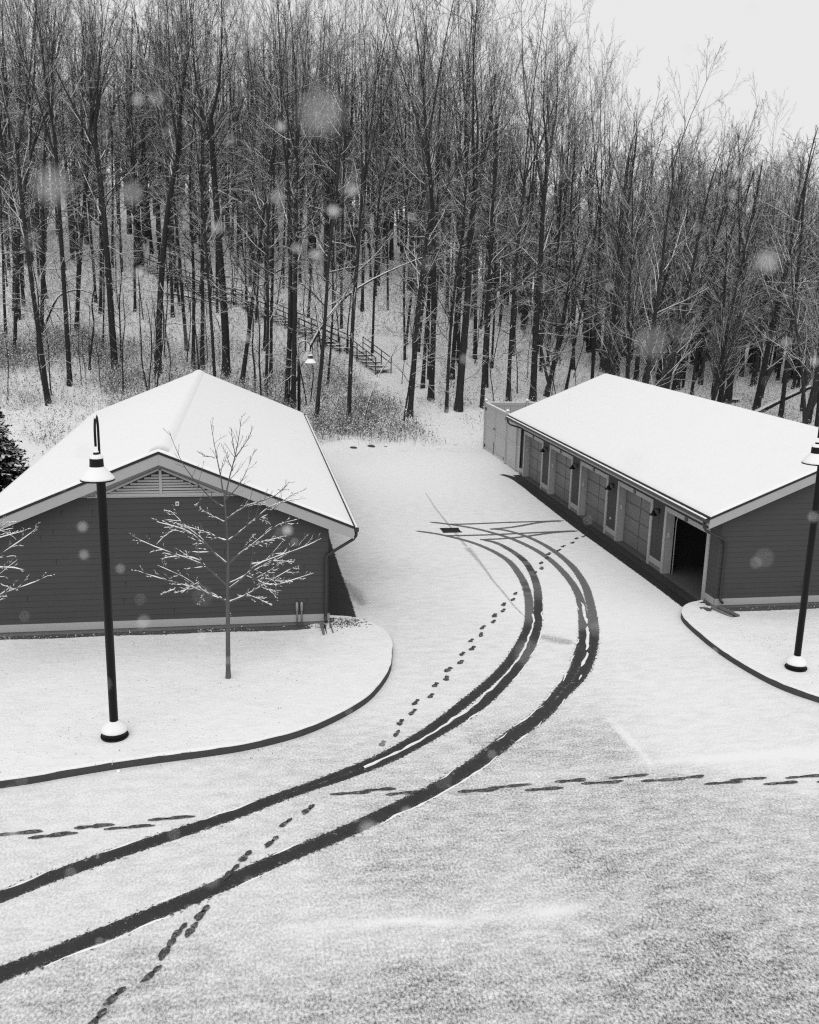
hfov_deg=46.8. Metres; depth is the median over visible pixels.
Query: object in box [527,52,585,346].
bare tree
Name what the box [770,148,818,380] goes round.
bare tree
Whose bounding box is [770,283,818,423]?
bare tree
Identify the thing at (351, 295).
sapling
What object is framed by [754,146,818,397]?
bare tree
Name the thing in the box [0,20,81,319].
bare tree
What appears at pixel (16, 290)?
bare tree
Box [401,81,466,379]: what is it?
bare tree
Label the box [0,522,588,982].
tyre track
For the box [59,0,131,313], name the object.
bare tree
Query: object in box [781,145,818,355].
bare tree
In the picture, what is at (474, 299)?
bare tree
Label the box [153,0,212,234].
bare tree
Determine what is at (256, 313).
bare tree
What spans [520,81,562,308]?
bare tree
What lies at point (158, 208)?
bare tree
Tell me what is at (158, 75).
bare tree
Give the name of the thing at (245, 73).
bare tree
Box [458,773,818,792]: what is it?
footprints
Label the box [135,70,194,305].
bare tree
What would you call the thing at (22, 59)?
bare tree
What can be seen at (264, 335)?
bare tree
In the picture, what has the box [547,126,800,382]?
bare tree
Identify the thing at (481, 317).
bare tree
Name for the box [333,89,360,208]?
bare tree
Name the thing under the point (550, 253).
bare tree
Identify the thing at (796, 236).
bare tree
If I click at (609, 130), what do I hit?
bare tree
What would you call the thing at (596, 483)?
garage door
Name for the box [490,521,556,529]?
tyre track
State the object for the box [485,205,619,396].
bare tree
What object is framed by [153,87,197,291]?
bare tree
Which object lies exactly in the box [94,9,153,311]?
bare tree
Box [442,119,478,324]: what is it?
bare tree
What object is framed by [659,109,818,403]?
bare tree
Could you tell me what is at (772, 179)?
bare tree
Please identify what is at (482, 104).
bare tree
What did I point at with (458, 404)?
bare tree
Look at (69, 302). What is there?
sapling
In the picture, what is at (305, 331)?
sapling
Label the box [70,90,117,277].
bare tree
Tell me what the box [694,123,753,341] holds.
bare tree
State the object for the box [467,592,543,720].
snow ridge
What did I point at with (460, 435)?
ground
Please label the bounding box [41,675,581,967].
snow ridge
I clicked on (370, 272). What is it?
bare tree
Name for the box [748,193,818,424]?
bare tree
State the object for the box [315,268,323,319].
sapling
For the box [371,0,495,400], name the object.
bare tree
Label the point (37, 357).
sapling
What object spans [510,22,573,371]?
bare tree
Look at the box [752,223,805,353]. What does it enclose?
bare tree
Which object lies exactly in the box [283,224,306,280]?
sapling
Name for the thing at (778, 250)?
bare tree
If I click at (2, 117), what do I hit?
bare tree
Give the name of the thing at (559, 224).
bare tree
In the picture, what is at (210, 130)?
bare tree
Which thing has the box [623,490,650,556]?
garage door
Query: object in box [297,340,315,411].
street lamp
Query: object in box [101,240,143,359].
sapling
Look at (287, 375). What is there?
bare tree
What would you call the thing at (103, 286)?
bare tree
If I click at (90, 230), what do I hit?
bare tree
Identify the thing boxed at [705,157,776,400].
bare tree
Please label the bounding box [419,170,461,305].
bare tree
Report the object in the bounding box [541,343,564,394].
sapling
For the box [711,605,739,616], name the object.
splash block
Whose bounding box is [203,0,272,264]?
bare tree
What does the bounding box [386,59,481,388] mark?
bare tree
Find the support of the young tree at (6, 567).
on the lawn at (263, 663)
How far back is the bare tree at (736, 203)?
83.69 m
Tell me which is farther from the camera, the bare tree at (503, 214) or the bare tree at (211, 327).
the bare tree at (503, 214)
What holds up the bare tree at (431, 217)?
on the ground at (460, 435)
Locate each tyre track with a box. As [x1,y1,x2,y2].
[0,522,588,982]
[0,531,533,904]
[278,540,543,798]
[446,530,574,535]
[449,520,563,524]
[480,531,575,539]
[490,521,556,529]
[494,529,599,707]
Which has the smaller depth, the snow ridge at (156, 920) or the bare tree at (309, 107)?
the snow ridge at (156, 920)
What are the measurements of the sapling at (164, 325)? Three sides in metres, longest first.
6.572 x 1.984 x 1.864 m
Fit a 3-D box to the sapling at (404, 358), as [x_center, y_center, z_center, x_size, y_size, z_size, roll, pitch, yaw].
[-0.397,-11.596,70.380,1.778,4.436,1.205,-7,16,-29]
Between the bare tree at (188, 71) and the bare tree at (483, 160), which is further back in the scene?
the bare tree at (188, 71)
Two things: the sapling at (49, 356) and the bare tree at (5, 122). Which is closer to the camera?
the sapling at (49, 356)
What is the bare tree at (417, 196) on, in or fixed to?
on the ground at (460, 435)
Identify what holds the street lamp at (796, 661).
on the lawn at (723, 632)
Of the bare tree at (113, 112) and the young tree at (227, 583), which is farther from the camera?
the bare tree at (113, 112)
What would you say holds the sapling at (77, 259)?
on the ground at (460, 435)
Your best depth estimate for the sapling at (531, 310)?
82.47 m
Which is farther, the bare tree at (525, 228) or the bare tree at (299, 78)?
the bare tree at (299, 78)
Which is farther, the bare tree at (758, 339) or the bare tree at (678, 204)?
the bare tree at (758, 339)
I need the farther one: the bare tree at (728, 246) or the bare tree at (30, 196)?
the bare tree at (728, 246)
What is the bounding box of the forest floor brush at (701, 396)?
[380,254,818,430]
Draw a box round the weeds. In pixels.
[0,389,123,466]
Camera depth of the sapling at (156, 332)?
68.41 m
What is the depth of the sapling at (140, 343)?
63.15 m
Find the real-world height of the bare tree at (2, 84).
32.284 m
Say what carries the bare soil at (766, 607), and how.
on the lawn at (723, 632)
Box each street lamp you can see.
[80,414,128,742]
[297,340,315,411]
[784,428,818,671]
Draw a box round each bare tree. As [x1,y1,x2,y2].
[0,0,18,190]
[0,0,32,269]
[0,0,37,306]
[0,0,48,287]
[0,0,49,225]
[0,0,76,352]
[0,0,78,298]
[0,0,80,403]
[0,0,97,386]
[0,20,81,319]
[0,30,96,339]
[0,48,13,217]
[0,101,47,337]
[0,250,17,338]
[1,0,76,269]
[1,0,163,371]
[5,0,38,197]
[13,100,61,274]
[27,52,78,226]
[28,0,81,250]
[31,0,70,192]
[33,0,97,230]
[50,0,140,329]
[56,0,119,244]
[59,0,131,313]
[62,1,108,302]
[68,0,108,220]
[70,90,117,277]
[81,3,128,267]
[84,155,122,348]
[90,0,145,232]
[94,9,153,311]
[99,0,205,350]
[107,0,225,373]
[107,0,285,378]
[109,55,138,213]
[116,37,158,239]
[122,0,165,253]
[126,0,195,270]
[129,0,188,317]
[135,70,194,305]
[138,98,188,264]
[139,57,256,369]
[150,3,188,226]
[150,52,233,368]
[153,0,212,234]
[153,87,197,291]
[157,0,239,376]
[160,0,211,202]
[161,0,199,206]
[173,1,227,286]
[174,100,221,247]
[179,87,199,247]
[186,22,229,312]
[187,0,228,240]
[195,36,312,385]
[198,0,235,236]
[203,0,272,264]
[206,0,265,220]
[210,0,271,230]
[215,98,265,337]
[218,0,256,234]
[221,101,260,273]
[223,14,275,245]
[225,0,385,405]
[226,99,312,395]
[229,44,288,321]
[231,0,272,283]
[234,0,271,262]
[235,60,324,381]
[238,113,293,350]
[242,18,306,300]
[243,8,278,254]
[245,0,351,408]
[249,0,299,259]
[255,0,295,249]
[262,1,314,285]
[266,0,310,273]
[279,3,324,226]
[280,0,331,258]
[281,0,339,281]
[282,17,338,317]
[286,0,333,232]
[290,51,386,426]
[298,48,334,273]
[301,0,366,223]
[304,23,364,328]
[305,0,355,259]
[307,5,372,262]
[312,187,360,385]
[315,0,358,279]
[318,0,364,240]
[318,0,372,290]
[321,0,420,421]
[330,80,375,282]
[332,0,393,235]
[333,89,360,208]
[341,69,384,262]
[343,0,404,311]
[344,114,387,281]
[346,39,420,352]
[350,110,389,295]
[355,123,407,309]
[362,1,427,291]
[362,13,400,235]
[363,0,415,248]
[368,56,398,245]
[370,5,402,263]
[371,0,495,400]
[373,134,427,359]
[375,31,534,417]
[376,138,404,258]
[386,59,418,245]
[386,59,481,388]
[387,0,529,411]
[396,0,452,299]
[398,12,444,325]
[399,75,469,345]
[400,36,455,351]
[401,1,464,227]
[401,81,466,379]
[403,78,442,261]
[404,85,453,254]
[407,13,482,313]
[414,0,528,379]
[415,14,470,302]
[415,103,498,412]
[419,6,463,265]
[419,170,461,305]
[427,112,479,360]
[429,0,462,284]
[430,0,499,362]
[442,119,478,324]
[443,0,511,359]
[446,1,529,312]
[446,4,512,346]
[453,72,553,408]
[458,0,523,387]
[462,32,507,286]
[464,34,515,316]
[466,83,521,368]
[466,129,488,283]
[472,129,513,325]
[475,106,517,329]
[482,38,540,314]
[485,0,590,401]
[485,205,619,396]
[486,110,522,301]
[491,30,544,325]
[492,0,577,401]
[493,69,535,313]
[496,4,571,355]
[503,120,537,334]
[504,134,537,287]
[504,158,524,298]
[504,206,556,321]
[506,27,576,314]
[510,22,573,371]
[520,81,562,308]
[520,107,692,373]
[522,116,601,369]
[523,200,577,352]
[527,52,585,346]
[531,236,553,319]
[533,1,615,366]
[536,29,591,333]
[536,35,615,346]
[542,98,590,280]
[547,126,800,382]
[547,147,623,390]
[551,157,579,332]
[552,74,608,339]
[558,0,624,378]
[560,63,606,352]
[568,37,620,352]
[572,169,610,361]
[578,95,745,373]
[580,141,706,374]
[581,19,643,345]
[581,166,604,326]
[590,83,689,374]
[592,199,661,373]
[596,196,627,350]
[598,129,726,386]
[599,144,685,380]
[600,236,627,337]
[616,127,634,218]
[617,38,747,379]
[619,188,658,357]
[620,128,710,389]
[624,93,706,382]
[627,125,746,388]
[635,175,691,351]
[637,112,720,339]
[646,140,734,386]
[647,162,683,377]
[652,172,732,374]
[657,69,767,390]
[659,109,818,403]
[660,152,712,344]
[680,164,732,387]
[680,192,766,394]
[686,178,755,396]
[690,174,742,376]
[693,167,725,246]
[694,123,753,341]
[697,162,763,357]
[699,196,770,402]
[704,250,762,401]
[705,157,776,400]
[714,136,818,410]
[714,147,795,324]
[718,154,776,289]
[736,86,802,364]
[745,166,793,386]
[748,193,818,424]
[751,192,817,357]
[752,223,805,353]
[753,177,801,360]
[754,125,818,417]
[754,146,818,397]
[755,142,818,426]
[755,166,816,349]
[758,148,811,370]
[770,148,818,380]
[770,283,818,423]
[778,141,817,363]
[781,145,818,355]
[781,175,818,383]
[782,215,818,374]
[784,170,817,349]
[789,191,818,387]
[789,244,818,388]
[791,181,818,411]
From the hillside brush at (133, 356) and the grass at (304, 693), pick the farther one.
the hillside brush at (133, 356)
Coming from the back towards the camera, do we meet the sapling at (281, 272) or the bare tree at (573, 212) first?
the bare tree at (573, 212)
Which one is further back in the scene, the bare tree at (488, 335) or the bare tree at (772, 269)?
the bare tree at (772, 269)
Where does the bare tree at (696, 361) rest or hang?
on the ground at (460, 435)
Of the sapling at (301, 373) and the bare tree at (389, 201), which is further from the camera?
the bare tree at (389, 201)
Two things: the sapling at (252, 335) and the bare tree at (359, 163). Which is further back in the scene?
the bare tree at (359, 163)
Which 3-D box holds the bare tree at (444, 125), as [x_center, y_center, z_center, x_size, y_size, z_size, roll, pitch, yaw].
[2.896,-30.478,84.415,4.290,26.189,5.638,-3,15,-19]
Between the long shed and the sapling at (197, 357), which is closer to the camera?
the long shed
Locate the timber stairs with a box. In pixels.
[137,254,391,374]
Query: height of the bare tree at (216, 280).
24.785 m
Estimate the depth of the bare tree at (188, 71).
103.76 m
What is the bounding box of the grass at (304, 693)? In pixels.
[6,614,817,767]
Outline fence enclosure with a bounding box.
[483,399,535,473]
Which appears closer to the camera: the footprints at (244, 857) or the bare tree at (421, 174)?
the footprints at (244, 857)
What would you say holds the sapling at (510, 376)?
on the ground at (460, 435)
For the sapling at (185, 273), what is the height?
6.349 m
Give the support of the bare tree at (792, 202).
on the ground at (460, 435)
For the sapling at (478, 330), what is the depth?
77.27 m
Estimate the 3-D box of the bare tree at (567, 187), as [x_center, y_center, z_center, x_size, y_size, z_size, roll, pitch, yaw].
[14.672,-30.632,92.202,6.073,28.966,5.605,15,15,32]
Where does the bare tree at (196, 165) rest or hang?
on the ground at (460, 435)
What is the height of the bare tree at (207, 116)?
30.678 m
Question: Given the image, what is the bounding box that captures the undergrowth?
[0,314,445,444]
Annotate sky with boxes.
[0,0,818,281]
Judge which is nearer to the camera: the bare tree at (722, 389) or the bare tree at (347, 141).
the bare tree at (722, 389)
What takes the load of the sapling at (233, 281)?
on the ground at (460, 435)
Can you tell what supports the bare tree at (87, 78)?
on the ground at (460, 435)
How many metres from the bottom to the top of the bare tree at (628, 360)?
18.956 m
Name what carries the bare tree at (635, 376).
on the ground at (460, 435)
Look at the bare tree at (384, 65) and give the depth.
106.08 m
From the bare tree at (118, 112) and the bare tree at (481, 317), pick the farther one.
the bare tree at (118, 112)
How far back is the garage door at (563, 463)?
43.55 m
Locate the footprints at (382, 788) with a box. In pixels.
[330,787,420,794]
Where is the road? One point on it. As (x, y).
(518, 930)
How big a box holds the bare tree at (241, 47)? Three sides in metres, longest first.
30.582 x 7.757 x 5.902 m
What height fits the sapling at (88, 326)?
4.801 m
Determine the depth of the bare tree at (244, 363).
65.24 m
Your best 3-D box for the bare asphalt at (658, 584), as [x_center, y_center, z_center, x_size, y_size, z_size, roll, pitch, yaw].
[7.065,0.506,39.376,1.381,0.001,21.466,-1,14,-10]
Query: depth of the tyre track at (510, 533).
37.59 m
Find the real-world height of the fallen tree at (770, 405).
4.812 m
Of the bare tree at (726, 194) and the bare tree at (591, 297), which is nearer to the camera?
the bare tree at (726, 194)
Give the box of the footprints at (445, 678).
[379,535,585,745]
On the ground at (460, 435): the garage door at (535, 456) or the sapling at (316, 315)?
the sapling at (316, 315)
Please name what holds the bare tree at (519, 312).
on the ground at (460, 435)
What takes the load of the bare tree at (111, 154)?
on the ground at (460, 435)
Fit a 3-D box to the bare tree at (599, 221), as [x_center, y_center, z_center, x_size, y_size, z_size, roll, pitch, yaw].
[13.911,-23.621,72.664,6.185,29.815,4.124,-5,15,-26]
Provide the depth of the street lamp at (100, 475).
18.94 m
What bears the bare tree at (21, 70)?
on the ground at (460, 435)
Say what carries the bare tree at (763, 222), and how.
on the ground at (460, 435)
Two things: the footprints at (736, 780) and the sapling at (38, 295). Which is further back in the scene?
the sapling at (38, 295)
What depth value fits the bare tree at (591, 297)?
85.75 m
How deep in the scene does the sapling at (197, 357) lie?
59.50 m
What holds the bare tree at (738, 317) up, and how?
on the ground at (460, 435)
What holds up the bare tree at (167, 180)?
on the ground at (460, 435)
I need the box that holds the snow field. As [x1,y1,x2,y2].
[14,454,42,466]
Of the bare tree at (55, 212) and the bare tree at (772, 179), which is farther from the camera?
the bare tree at (772, 179)
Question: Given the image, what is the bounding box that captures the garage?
[506,374,818,607]
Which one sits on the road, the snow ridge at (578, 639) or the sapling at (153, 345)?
the snow ridge at (578, 639)
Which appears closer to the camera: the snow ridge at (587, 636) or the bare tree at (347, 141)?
the snow ridge at (587, 636)
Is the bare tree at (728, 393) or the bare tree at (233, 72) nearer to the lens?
the bare tree at (728, 393)
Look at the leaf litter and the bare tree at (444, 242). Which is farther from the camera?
the bare tree at (444, 242)
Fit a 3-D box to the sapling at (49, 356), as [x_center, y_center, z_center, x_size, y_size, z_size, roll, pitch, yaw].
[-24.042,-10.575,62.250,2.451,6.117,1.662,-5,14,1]
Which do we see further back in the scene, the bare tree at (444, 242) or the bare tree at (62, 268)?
the bare tree at (444, 242)
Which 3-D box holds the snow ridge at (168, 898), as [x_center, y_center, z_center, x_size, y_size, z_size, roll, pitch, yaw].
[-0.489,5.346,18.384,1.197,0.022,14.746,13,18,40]
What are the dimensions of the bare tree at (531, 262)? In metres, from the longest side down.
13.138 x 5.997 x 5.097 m
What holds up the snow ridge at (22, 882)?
on the road
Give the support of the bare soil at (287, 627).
on the lawn at (263, 663)
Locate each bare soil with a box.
[0,625,310,638]
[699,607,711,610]
[726,604,818,610]
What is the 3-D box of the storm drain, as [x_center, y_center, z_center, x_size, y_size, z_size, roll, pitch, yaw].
[1.651,0.727,37.865,0.780,0.030,0.660,-1,14,-10]
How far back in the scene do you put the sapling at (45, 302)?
74.48 m
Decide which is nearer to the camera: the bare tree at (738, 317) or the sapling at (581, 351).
the bare tree at (738, 317)
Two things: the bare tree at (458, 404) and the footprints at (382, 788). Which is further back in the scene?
the bare tree at (458, 404)
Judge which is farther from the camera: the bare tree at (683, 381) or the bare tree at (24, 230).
the bare tree at (683, 381)
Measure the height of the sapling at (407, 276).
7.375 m
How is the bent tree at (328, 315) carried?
on the ground at (460, 435)
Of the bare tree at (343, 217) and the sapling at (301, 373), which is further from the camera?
the bare tree at (343, 217)
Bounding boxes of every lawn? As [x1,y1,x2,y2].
[0,615,392,780]
[681,600,818,696]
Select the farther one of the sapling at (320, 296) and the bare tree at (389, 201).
the bare tree at (389, 201)
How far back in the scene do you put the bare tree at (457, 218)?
73.20 m
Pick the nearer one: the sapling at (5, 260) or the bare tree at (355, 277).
the bare tree at (355, 277)
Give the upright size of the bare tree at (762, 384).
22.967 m
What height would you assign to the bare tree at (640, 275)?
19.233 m
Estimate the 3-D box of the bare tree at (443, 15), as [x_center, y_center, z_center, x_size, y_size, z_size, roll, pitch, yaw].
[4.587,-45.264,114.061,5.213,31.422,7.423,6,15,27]
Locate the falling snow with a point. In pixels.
(320, 112)
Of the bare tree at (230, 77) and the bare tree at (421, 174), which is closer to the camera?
the bare tree at (421, 174)
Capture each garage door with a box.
[528,438,541,483]
[554,452,570,503]
[585,469,606,526]
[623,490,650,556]
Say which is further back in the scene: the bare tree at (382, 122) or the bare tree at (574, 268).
the bare tree at (382, 122)
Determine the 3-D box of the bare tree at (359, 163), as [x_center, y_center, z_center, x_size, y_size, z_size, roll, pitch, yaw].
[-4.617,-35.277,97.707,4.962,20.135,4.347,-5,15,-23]
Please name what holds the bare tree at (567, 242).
on the ground at (460, 435)
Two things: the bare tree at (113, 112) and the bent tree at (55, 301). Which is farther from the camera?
the bare tree at (113, 112)
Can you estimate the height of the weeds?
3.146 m
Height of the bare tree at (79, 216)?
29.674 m
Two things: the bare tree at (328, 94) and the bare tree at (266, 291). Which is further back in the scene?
the bare tree at (328, 94)
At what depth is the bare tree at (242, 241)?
77.36 m
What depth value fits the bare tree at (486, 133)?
77.12 m
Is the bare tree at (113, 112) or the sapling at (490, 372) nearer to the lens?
the sapling at (490, 372)
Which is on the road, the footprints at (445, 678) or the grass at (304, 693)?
the footprints at (445, 678)
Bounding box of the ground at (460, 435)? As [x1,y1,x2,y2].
[0,183,816,454]
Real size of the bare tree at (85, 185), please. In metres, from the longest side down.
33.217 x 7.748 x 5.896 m
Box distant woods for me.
[0,0,818,385]
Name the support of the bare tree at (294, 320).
on the ground at (460, 435)
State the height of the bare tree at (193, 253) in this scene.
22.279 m
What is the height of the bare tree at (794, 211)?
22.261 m
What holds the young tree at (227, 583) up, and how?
on the lawn at (263, 663)
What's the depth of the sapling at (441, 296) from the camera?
78.26 m
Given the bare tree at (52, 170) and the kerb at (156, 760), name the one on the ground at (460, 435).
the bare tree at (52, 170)
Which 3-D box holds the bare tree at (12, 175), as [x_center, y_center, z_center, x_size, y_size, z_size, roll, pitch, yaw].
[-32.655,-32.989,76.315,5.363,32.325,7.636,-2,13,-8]
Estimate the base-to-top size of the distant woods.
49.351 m
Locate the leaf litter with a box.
[0,605,817,639]
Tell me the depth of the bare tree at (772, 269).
100.87 m
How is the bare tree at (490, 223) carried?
on the ground at (460, 435)
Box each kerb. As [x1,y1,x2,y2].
[0,651,392,787]
[681,601,818,702]
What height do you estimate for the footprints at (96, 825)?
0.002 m
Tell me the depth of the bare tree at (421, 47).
109.89 m
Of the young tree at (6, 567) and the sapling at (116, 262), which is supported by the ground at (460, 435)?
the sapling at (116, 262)
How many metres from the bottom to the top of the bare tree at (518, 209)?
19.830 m
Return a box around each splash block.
[319,621,333,634]
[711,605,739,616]
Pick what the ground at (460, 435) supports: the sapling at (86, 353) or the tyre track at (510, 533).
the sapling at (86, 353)
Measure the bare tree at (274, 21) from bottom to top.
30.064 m
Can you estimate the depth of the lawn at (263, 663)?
22.17 m
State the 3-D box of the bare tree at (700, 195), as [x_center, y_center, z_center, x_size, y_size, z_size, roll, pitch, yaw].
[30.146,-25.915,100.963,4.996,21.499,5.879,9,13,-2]
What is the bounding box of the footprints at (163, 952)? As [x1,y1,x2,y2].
[88,904,209,1023]
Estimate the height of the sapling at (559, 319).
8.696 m
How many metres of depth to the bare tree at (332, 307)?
68.14 m
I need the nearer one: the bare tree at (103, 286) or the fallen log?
the bare tree at (103, 286)
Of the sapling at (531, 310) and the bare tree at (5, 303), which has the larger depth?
the sapling at (531, 310)
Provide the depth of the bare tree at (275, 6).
101.39 m
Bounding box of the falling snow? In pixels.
[0,4,818,1023]
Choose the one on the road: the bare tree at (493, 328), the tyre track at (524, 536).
the tyre track at (524, 536)
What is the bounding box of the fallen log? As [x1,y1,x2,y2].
[164,291,215,303]
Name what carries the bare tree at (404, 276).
on the ground at (460, 435)
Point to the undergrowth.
(341, 426)
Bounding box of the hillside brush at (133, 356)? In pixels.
[0,225,480,409]
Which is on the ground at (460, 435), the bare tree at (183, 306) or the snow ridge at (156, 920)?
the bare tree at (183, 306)
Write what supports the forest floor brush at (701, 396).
on the ground at (460, 435)
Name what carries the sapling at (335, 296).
on the ground at (460, 435)
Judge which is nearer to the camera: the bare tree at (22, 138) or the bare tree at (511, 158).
the bare tree at (22, 138)
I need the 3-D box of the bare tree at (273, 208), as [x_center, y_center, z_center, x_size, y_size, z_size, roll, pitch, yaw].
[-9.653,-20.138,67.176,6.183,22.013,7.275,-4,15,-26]
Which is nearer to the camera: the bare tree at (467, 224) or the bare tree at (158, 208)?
the bare tree at (158, 208)
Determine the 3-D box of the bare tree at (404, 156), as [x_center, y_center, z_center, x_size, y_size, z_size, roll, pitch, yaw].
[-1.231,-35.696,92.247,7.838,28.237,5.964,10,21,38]
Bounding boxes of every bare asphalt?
[329,539,355,616]
[501,474,688,606]
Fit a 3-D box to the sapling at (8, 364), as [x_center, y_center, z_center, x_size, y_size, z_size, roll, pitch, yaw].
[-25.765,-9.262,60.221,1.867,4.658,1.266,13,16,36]
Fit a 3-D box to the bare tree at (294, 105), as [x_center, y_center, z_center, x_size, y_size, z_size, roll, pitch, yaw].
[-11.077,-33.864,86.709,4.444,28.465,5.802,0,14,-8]
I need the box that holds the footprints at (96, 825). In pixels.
[0,815,194,838]
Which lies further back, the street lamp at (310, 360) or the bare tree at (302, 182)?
the bare tree at (302, 182)
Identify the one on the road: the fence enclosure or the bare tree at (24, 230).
the fence enclosure
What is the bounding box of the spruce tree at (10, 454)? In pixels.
[0,407,29,491]
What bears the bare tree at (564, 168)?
on the ground at (460, 435)
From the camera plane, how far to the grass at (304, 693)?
22.00 m
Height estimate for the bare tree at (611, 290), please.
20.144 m
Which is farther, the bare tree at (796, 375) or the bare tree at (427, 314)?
the bare tree at (796, 375)
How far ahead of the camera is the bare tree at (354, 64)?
110.91 m
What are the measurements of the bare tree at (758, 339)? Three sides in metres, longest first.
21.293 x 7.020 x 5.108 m
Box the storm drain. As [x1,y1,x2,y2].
[440,528,461,532]
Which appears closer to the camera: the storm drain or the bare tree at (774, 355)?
the storm drain
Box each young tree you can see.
[0,519,54,599]
[130,414,320,678]
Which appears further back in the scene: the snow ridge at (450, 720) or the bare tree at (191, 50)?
the bare tree at (191, 50)
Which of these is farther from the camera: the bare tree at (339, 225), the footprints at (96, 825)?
the bare tree at (339, 225)
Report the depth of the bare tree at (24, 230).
58.40 m
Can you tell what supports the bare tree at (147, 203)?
on the ground at (460, 435)
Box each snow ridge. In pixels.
[4,801,254,889]
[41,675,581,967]
[149,672,566,907]
[363,614,534,767]
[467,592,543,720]
[563,585,578,680]
[581,602,589,665]
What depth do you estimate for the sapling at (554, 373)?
68.29 m
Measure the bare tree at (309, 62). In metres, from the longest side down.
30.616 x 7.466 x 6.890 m
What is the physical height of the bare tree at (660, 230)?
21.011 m
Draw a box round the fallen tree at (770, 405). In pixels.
[755,375,811,412]
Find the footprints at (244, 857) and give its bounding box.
[223,804,314,879]
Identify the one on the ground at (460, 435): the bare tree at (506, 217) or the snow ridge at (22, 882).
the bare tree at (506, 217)
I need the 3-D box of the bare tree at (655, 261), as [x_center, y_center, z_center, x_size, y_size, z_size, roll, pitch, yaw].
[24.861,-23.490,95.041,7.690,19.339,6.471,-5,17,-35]
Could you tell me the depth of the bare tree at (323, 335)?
57.81 m
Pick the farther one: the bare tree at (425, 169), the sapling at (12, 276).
the bare tree at (425, 169)
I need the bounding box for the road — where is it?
[0,452,818,1023]
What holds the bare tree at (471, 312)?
on the ground at (460, 435)
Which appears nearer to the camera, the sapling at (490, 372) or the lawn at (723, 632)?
the lawn at (723, 632)
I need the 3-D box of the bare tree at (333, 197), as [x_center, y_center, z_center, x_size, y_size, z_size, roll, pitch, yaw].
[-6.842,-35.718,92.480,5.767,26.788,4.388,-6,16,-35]
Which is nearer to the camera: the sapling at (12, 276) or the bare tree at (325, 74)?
the sapling at (12, 276)
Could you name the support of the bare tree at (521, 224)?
on the ground at (460, 435)
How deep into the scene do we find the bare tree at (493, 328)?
75.40 m
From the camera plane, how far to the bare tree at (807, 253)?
93.92 m
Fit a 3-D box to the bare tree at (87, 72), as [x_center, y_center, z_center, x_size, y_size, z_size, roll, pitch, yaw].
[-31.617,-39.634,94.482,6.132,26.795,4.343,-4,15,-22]
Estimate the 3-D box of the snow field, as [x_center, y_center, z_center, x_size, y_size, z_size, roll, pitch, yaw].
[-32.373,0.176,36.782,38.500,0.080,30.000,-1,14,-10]
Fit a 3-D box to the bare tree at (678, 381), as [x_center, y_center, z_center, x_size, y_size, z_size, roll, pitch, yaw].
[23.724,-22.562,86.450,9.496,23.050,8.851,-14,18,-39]
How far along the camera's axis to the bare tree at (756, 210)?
99.30 m
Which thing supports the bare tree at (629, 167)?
on the ground at (460, 435)
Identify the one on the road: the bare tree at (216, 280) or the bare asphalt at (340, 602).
the bare asphalt at (340, 602)
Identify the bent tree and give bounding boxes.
[44,284,95,327]
[290,251,421,396]
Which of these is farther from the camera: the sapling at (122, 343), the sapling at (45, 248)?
the sapling at (45, 248)
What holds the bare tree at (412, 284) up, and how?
on the ground at (460, 435)
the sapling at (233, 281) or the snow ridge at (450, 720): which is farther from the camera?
the sapling at (233, 281)
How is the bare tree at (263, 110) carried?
on the ground at (460, 435)
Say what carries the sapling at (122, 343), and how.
on the ground at (460, 435)
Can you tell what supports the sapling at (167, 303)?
on the ground at (460, 435)
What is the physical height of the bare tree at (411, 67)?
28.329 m
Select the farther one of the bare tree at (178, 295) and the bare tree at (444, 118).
the bare tree at (444, 118)
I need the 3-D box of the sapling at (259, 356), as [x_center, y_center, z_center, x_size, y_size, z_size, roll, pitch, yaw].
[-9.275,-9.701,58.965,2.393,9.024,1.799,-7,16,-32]
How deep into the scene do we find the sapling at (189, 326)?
72.24 m
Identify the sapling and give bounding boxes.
[0,206,22,310]
[0,222,10,286]
[0,330,18,399]
[6,238,32,284]
[14,264,58,405]
[25,239,48,323]
[29,304,62,394]
[31,203,38,273]
[32,209,52,274]
[37,271,54,330]
[59,274,76,328]
[65,215,92,286]
[69,275,117,369]
[70,320,85,383]
[77,326,88,379]
[81,298,96,359]
[89,330,104,391]
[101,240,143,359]
[108,228,124,308]
[108,290,140,393]
[123,275,156,390]
[130,239,147,318]
[133,301,166,389]
[141,252,181,354]
[143,287,176,385]
[143,294,166,376]
[145,306,162,386]
[151,276,173,356]
[156,331,182,381]
[176,285,199,360]
[178,292,210,374]
[180,239,198,309]
[195,290,217,362]
[223,218,234,287]
[229,248,238,308]
[234,302,271,389]
[239,281,277,395]
[274,231,292,317]
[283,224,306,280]
[285,304,318,402]
[297,266,310,350]
[302,318,319,402]
[304,272,338,351]
[309,301,326,356]
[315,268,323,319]
[323,254,341,329]
[329,266,343,343]
[336,244,362,353]
[362,338,411,424]
[391,289,432,426]
[393,328,410,383]
[406,241,418,304]
[436,262,444,323]
[474,291,486,362]
[482,339,502,401]
[483,296,508,367]
[503,345,519,400]
[505,306,531,393]
[523,287,533,334]
[526,326,532,377]
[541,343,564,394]
[548,351,560,395]
[555,275,566,363]
[573,319,588,377]
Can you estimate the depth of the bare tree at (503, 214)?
109.87 m
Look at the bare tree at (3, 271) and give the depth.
70.54 m
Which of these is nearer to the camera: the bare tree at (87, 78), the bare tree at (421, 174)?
the bare tree at (421, 174)
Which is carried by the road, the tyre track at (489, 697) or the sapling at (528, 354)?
the tyre track at (489, 697)
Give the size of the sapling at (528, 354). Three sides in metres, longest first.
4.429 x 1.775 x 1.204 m

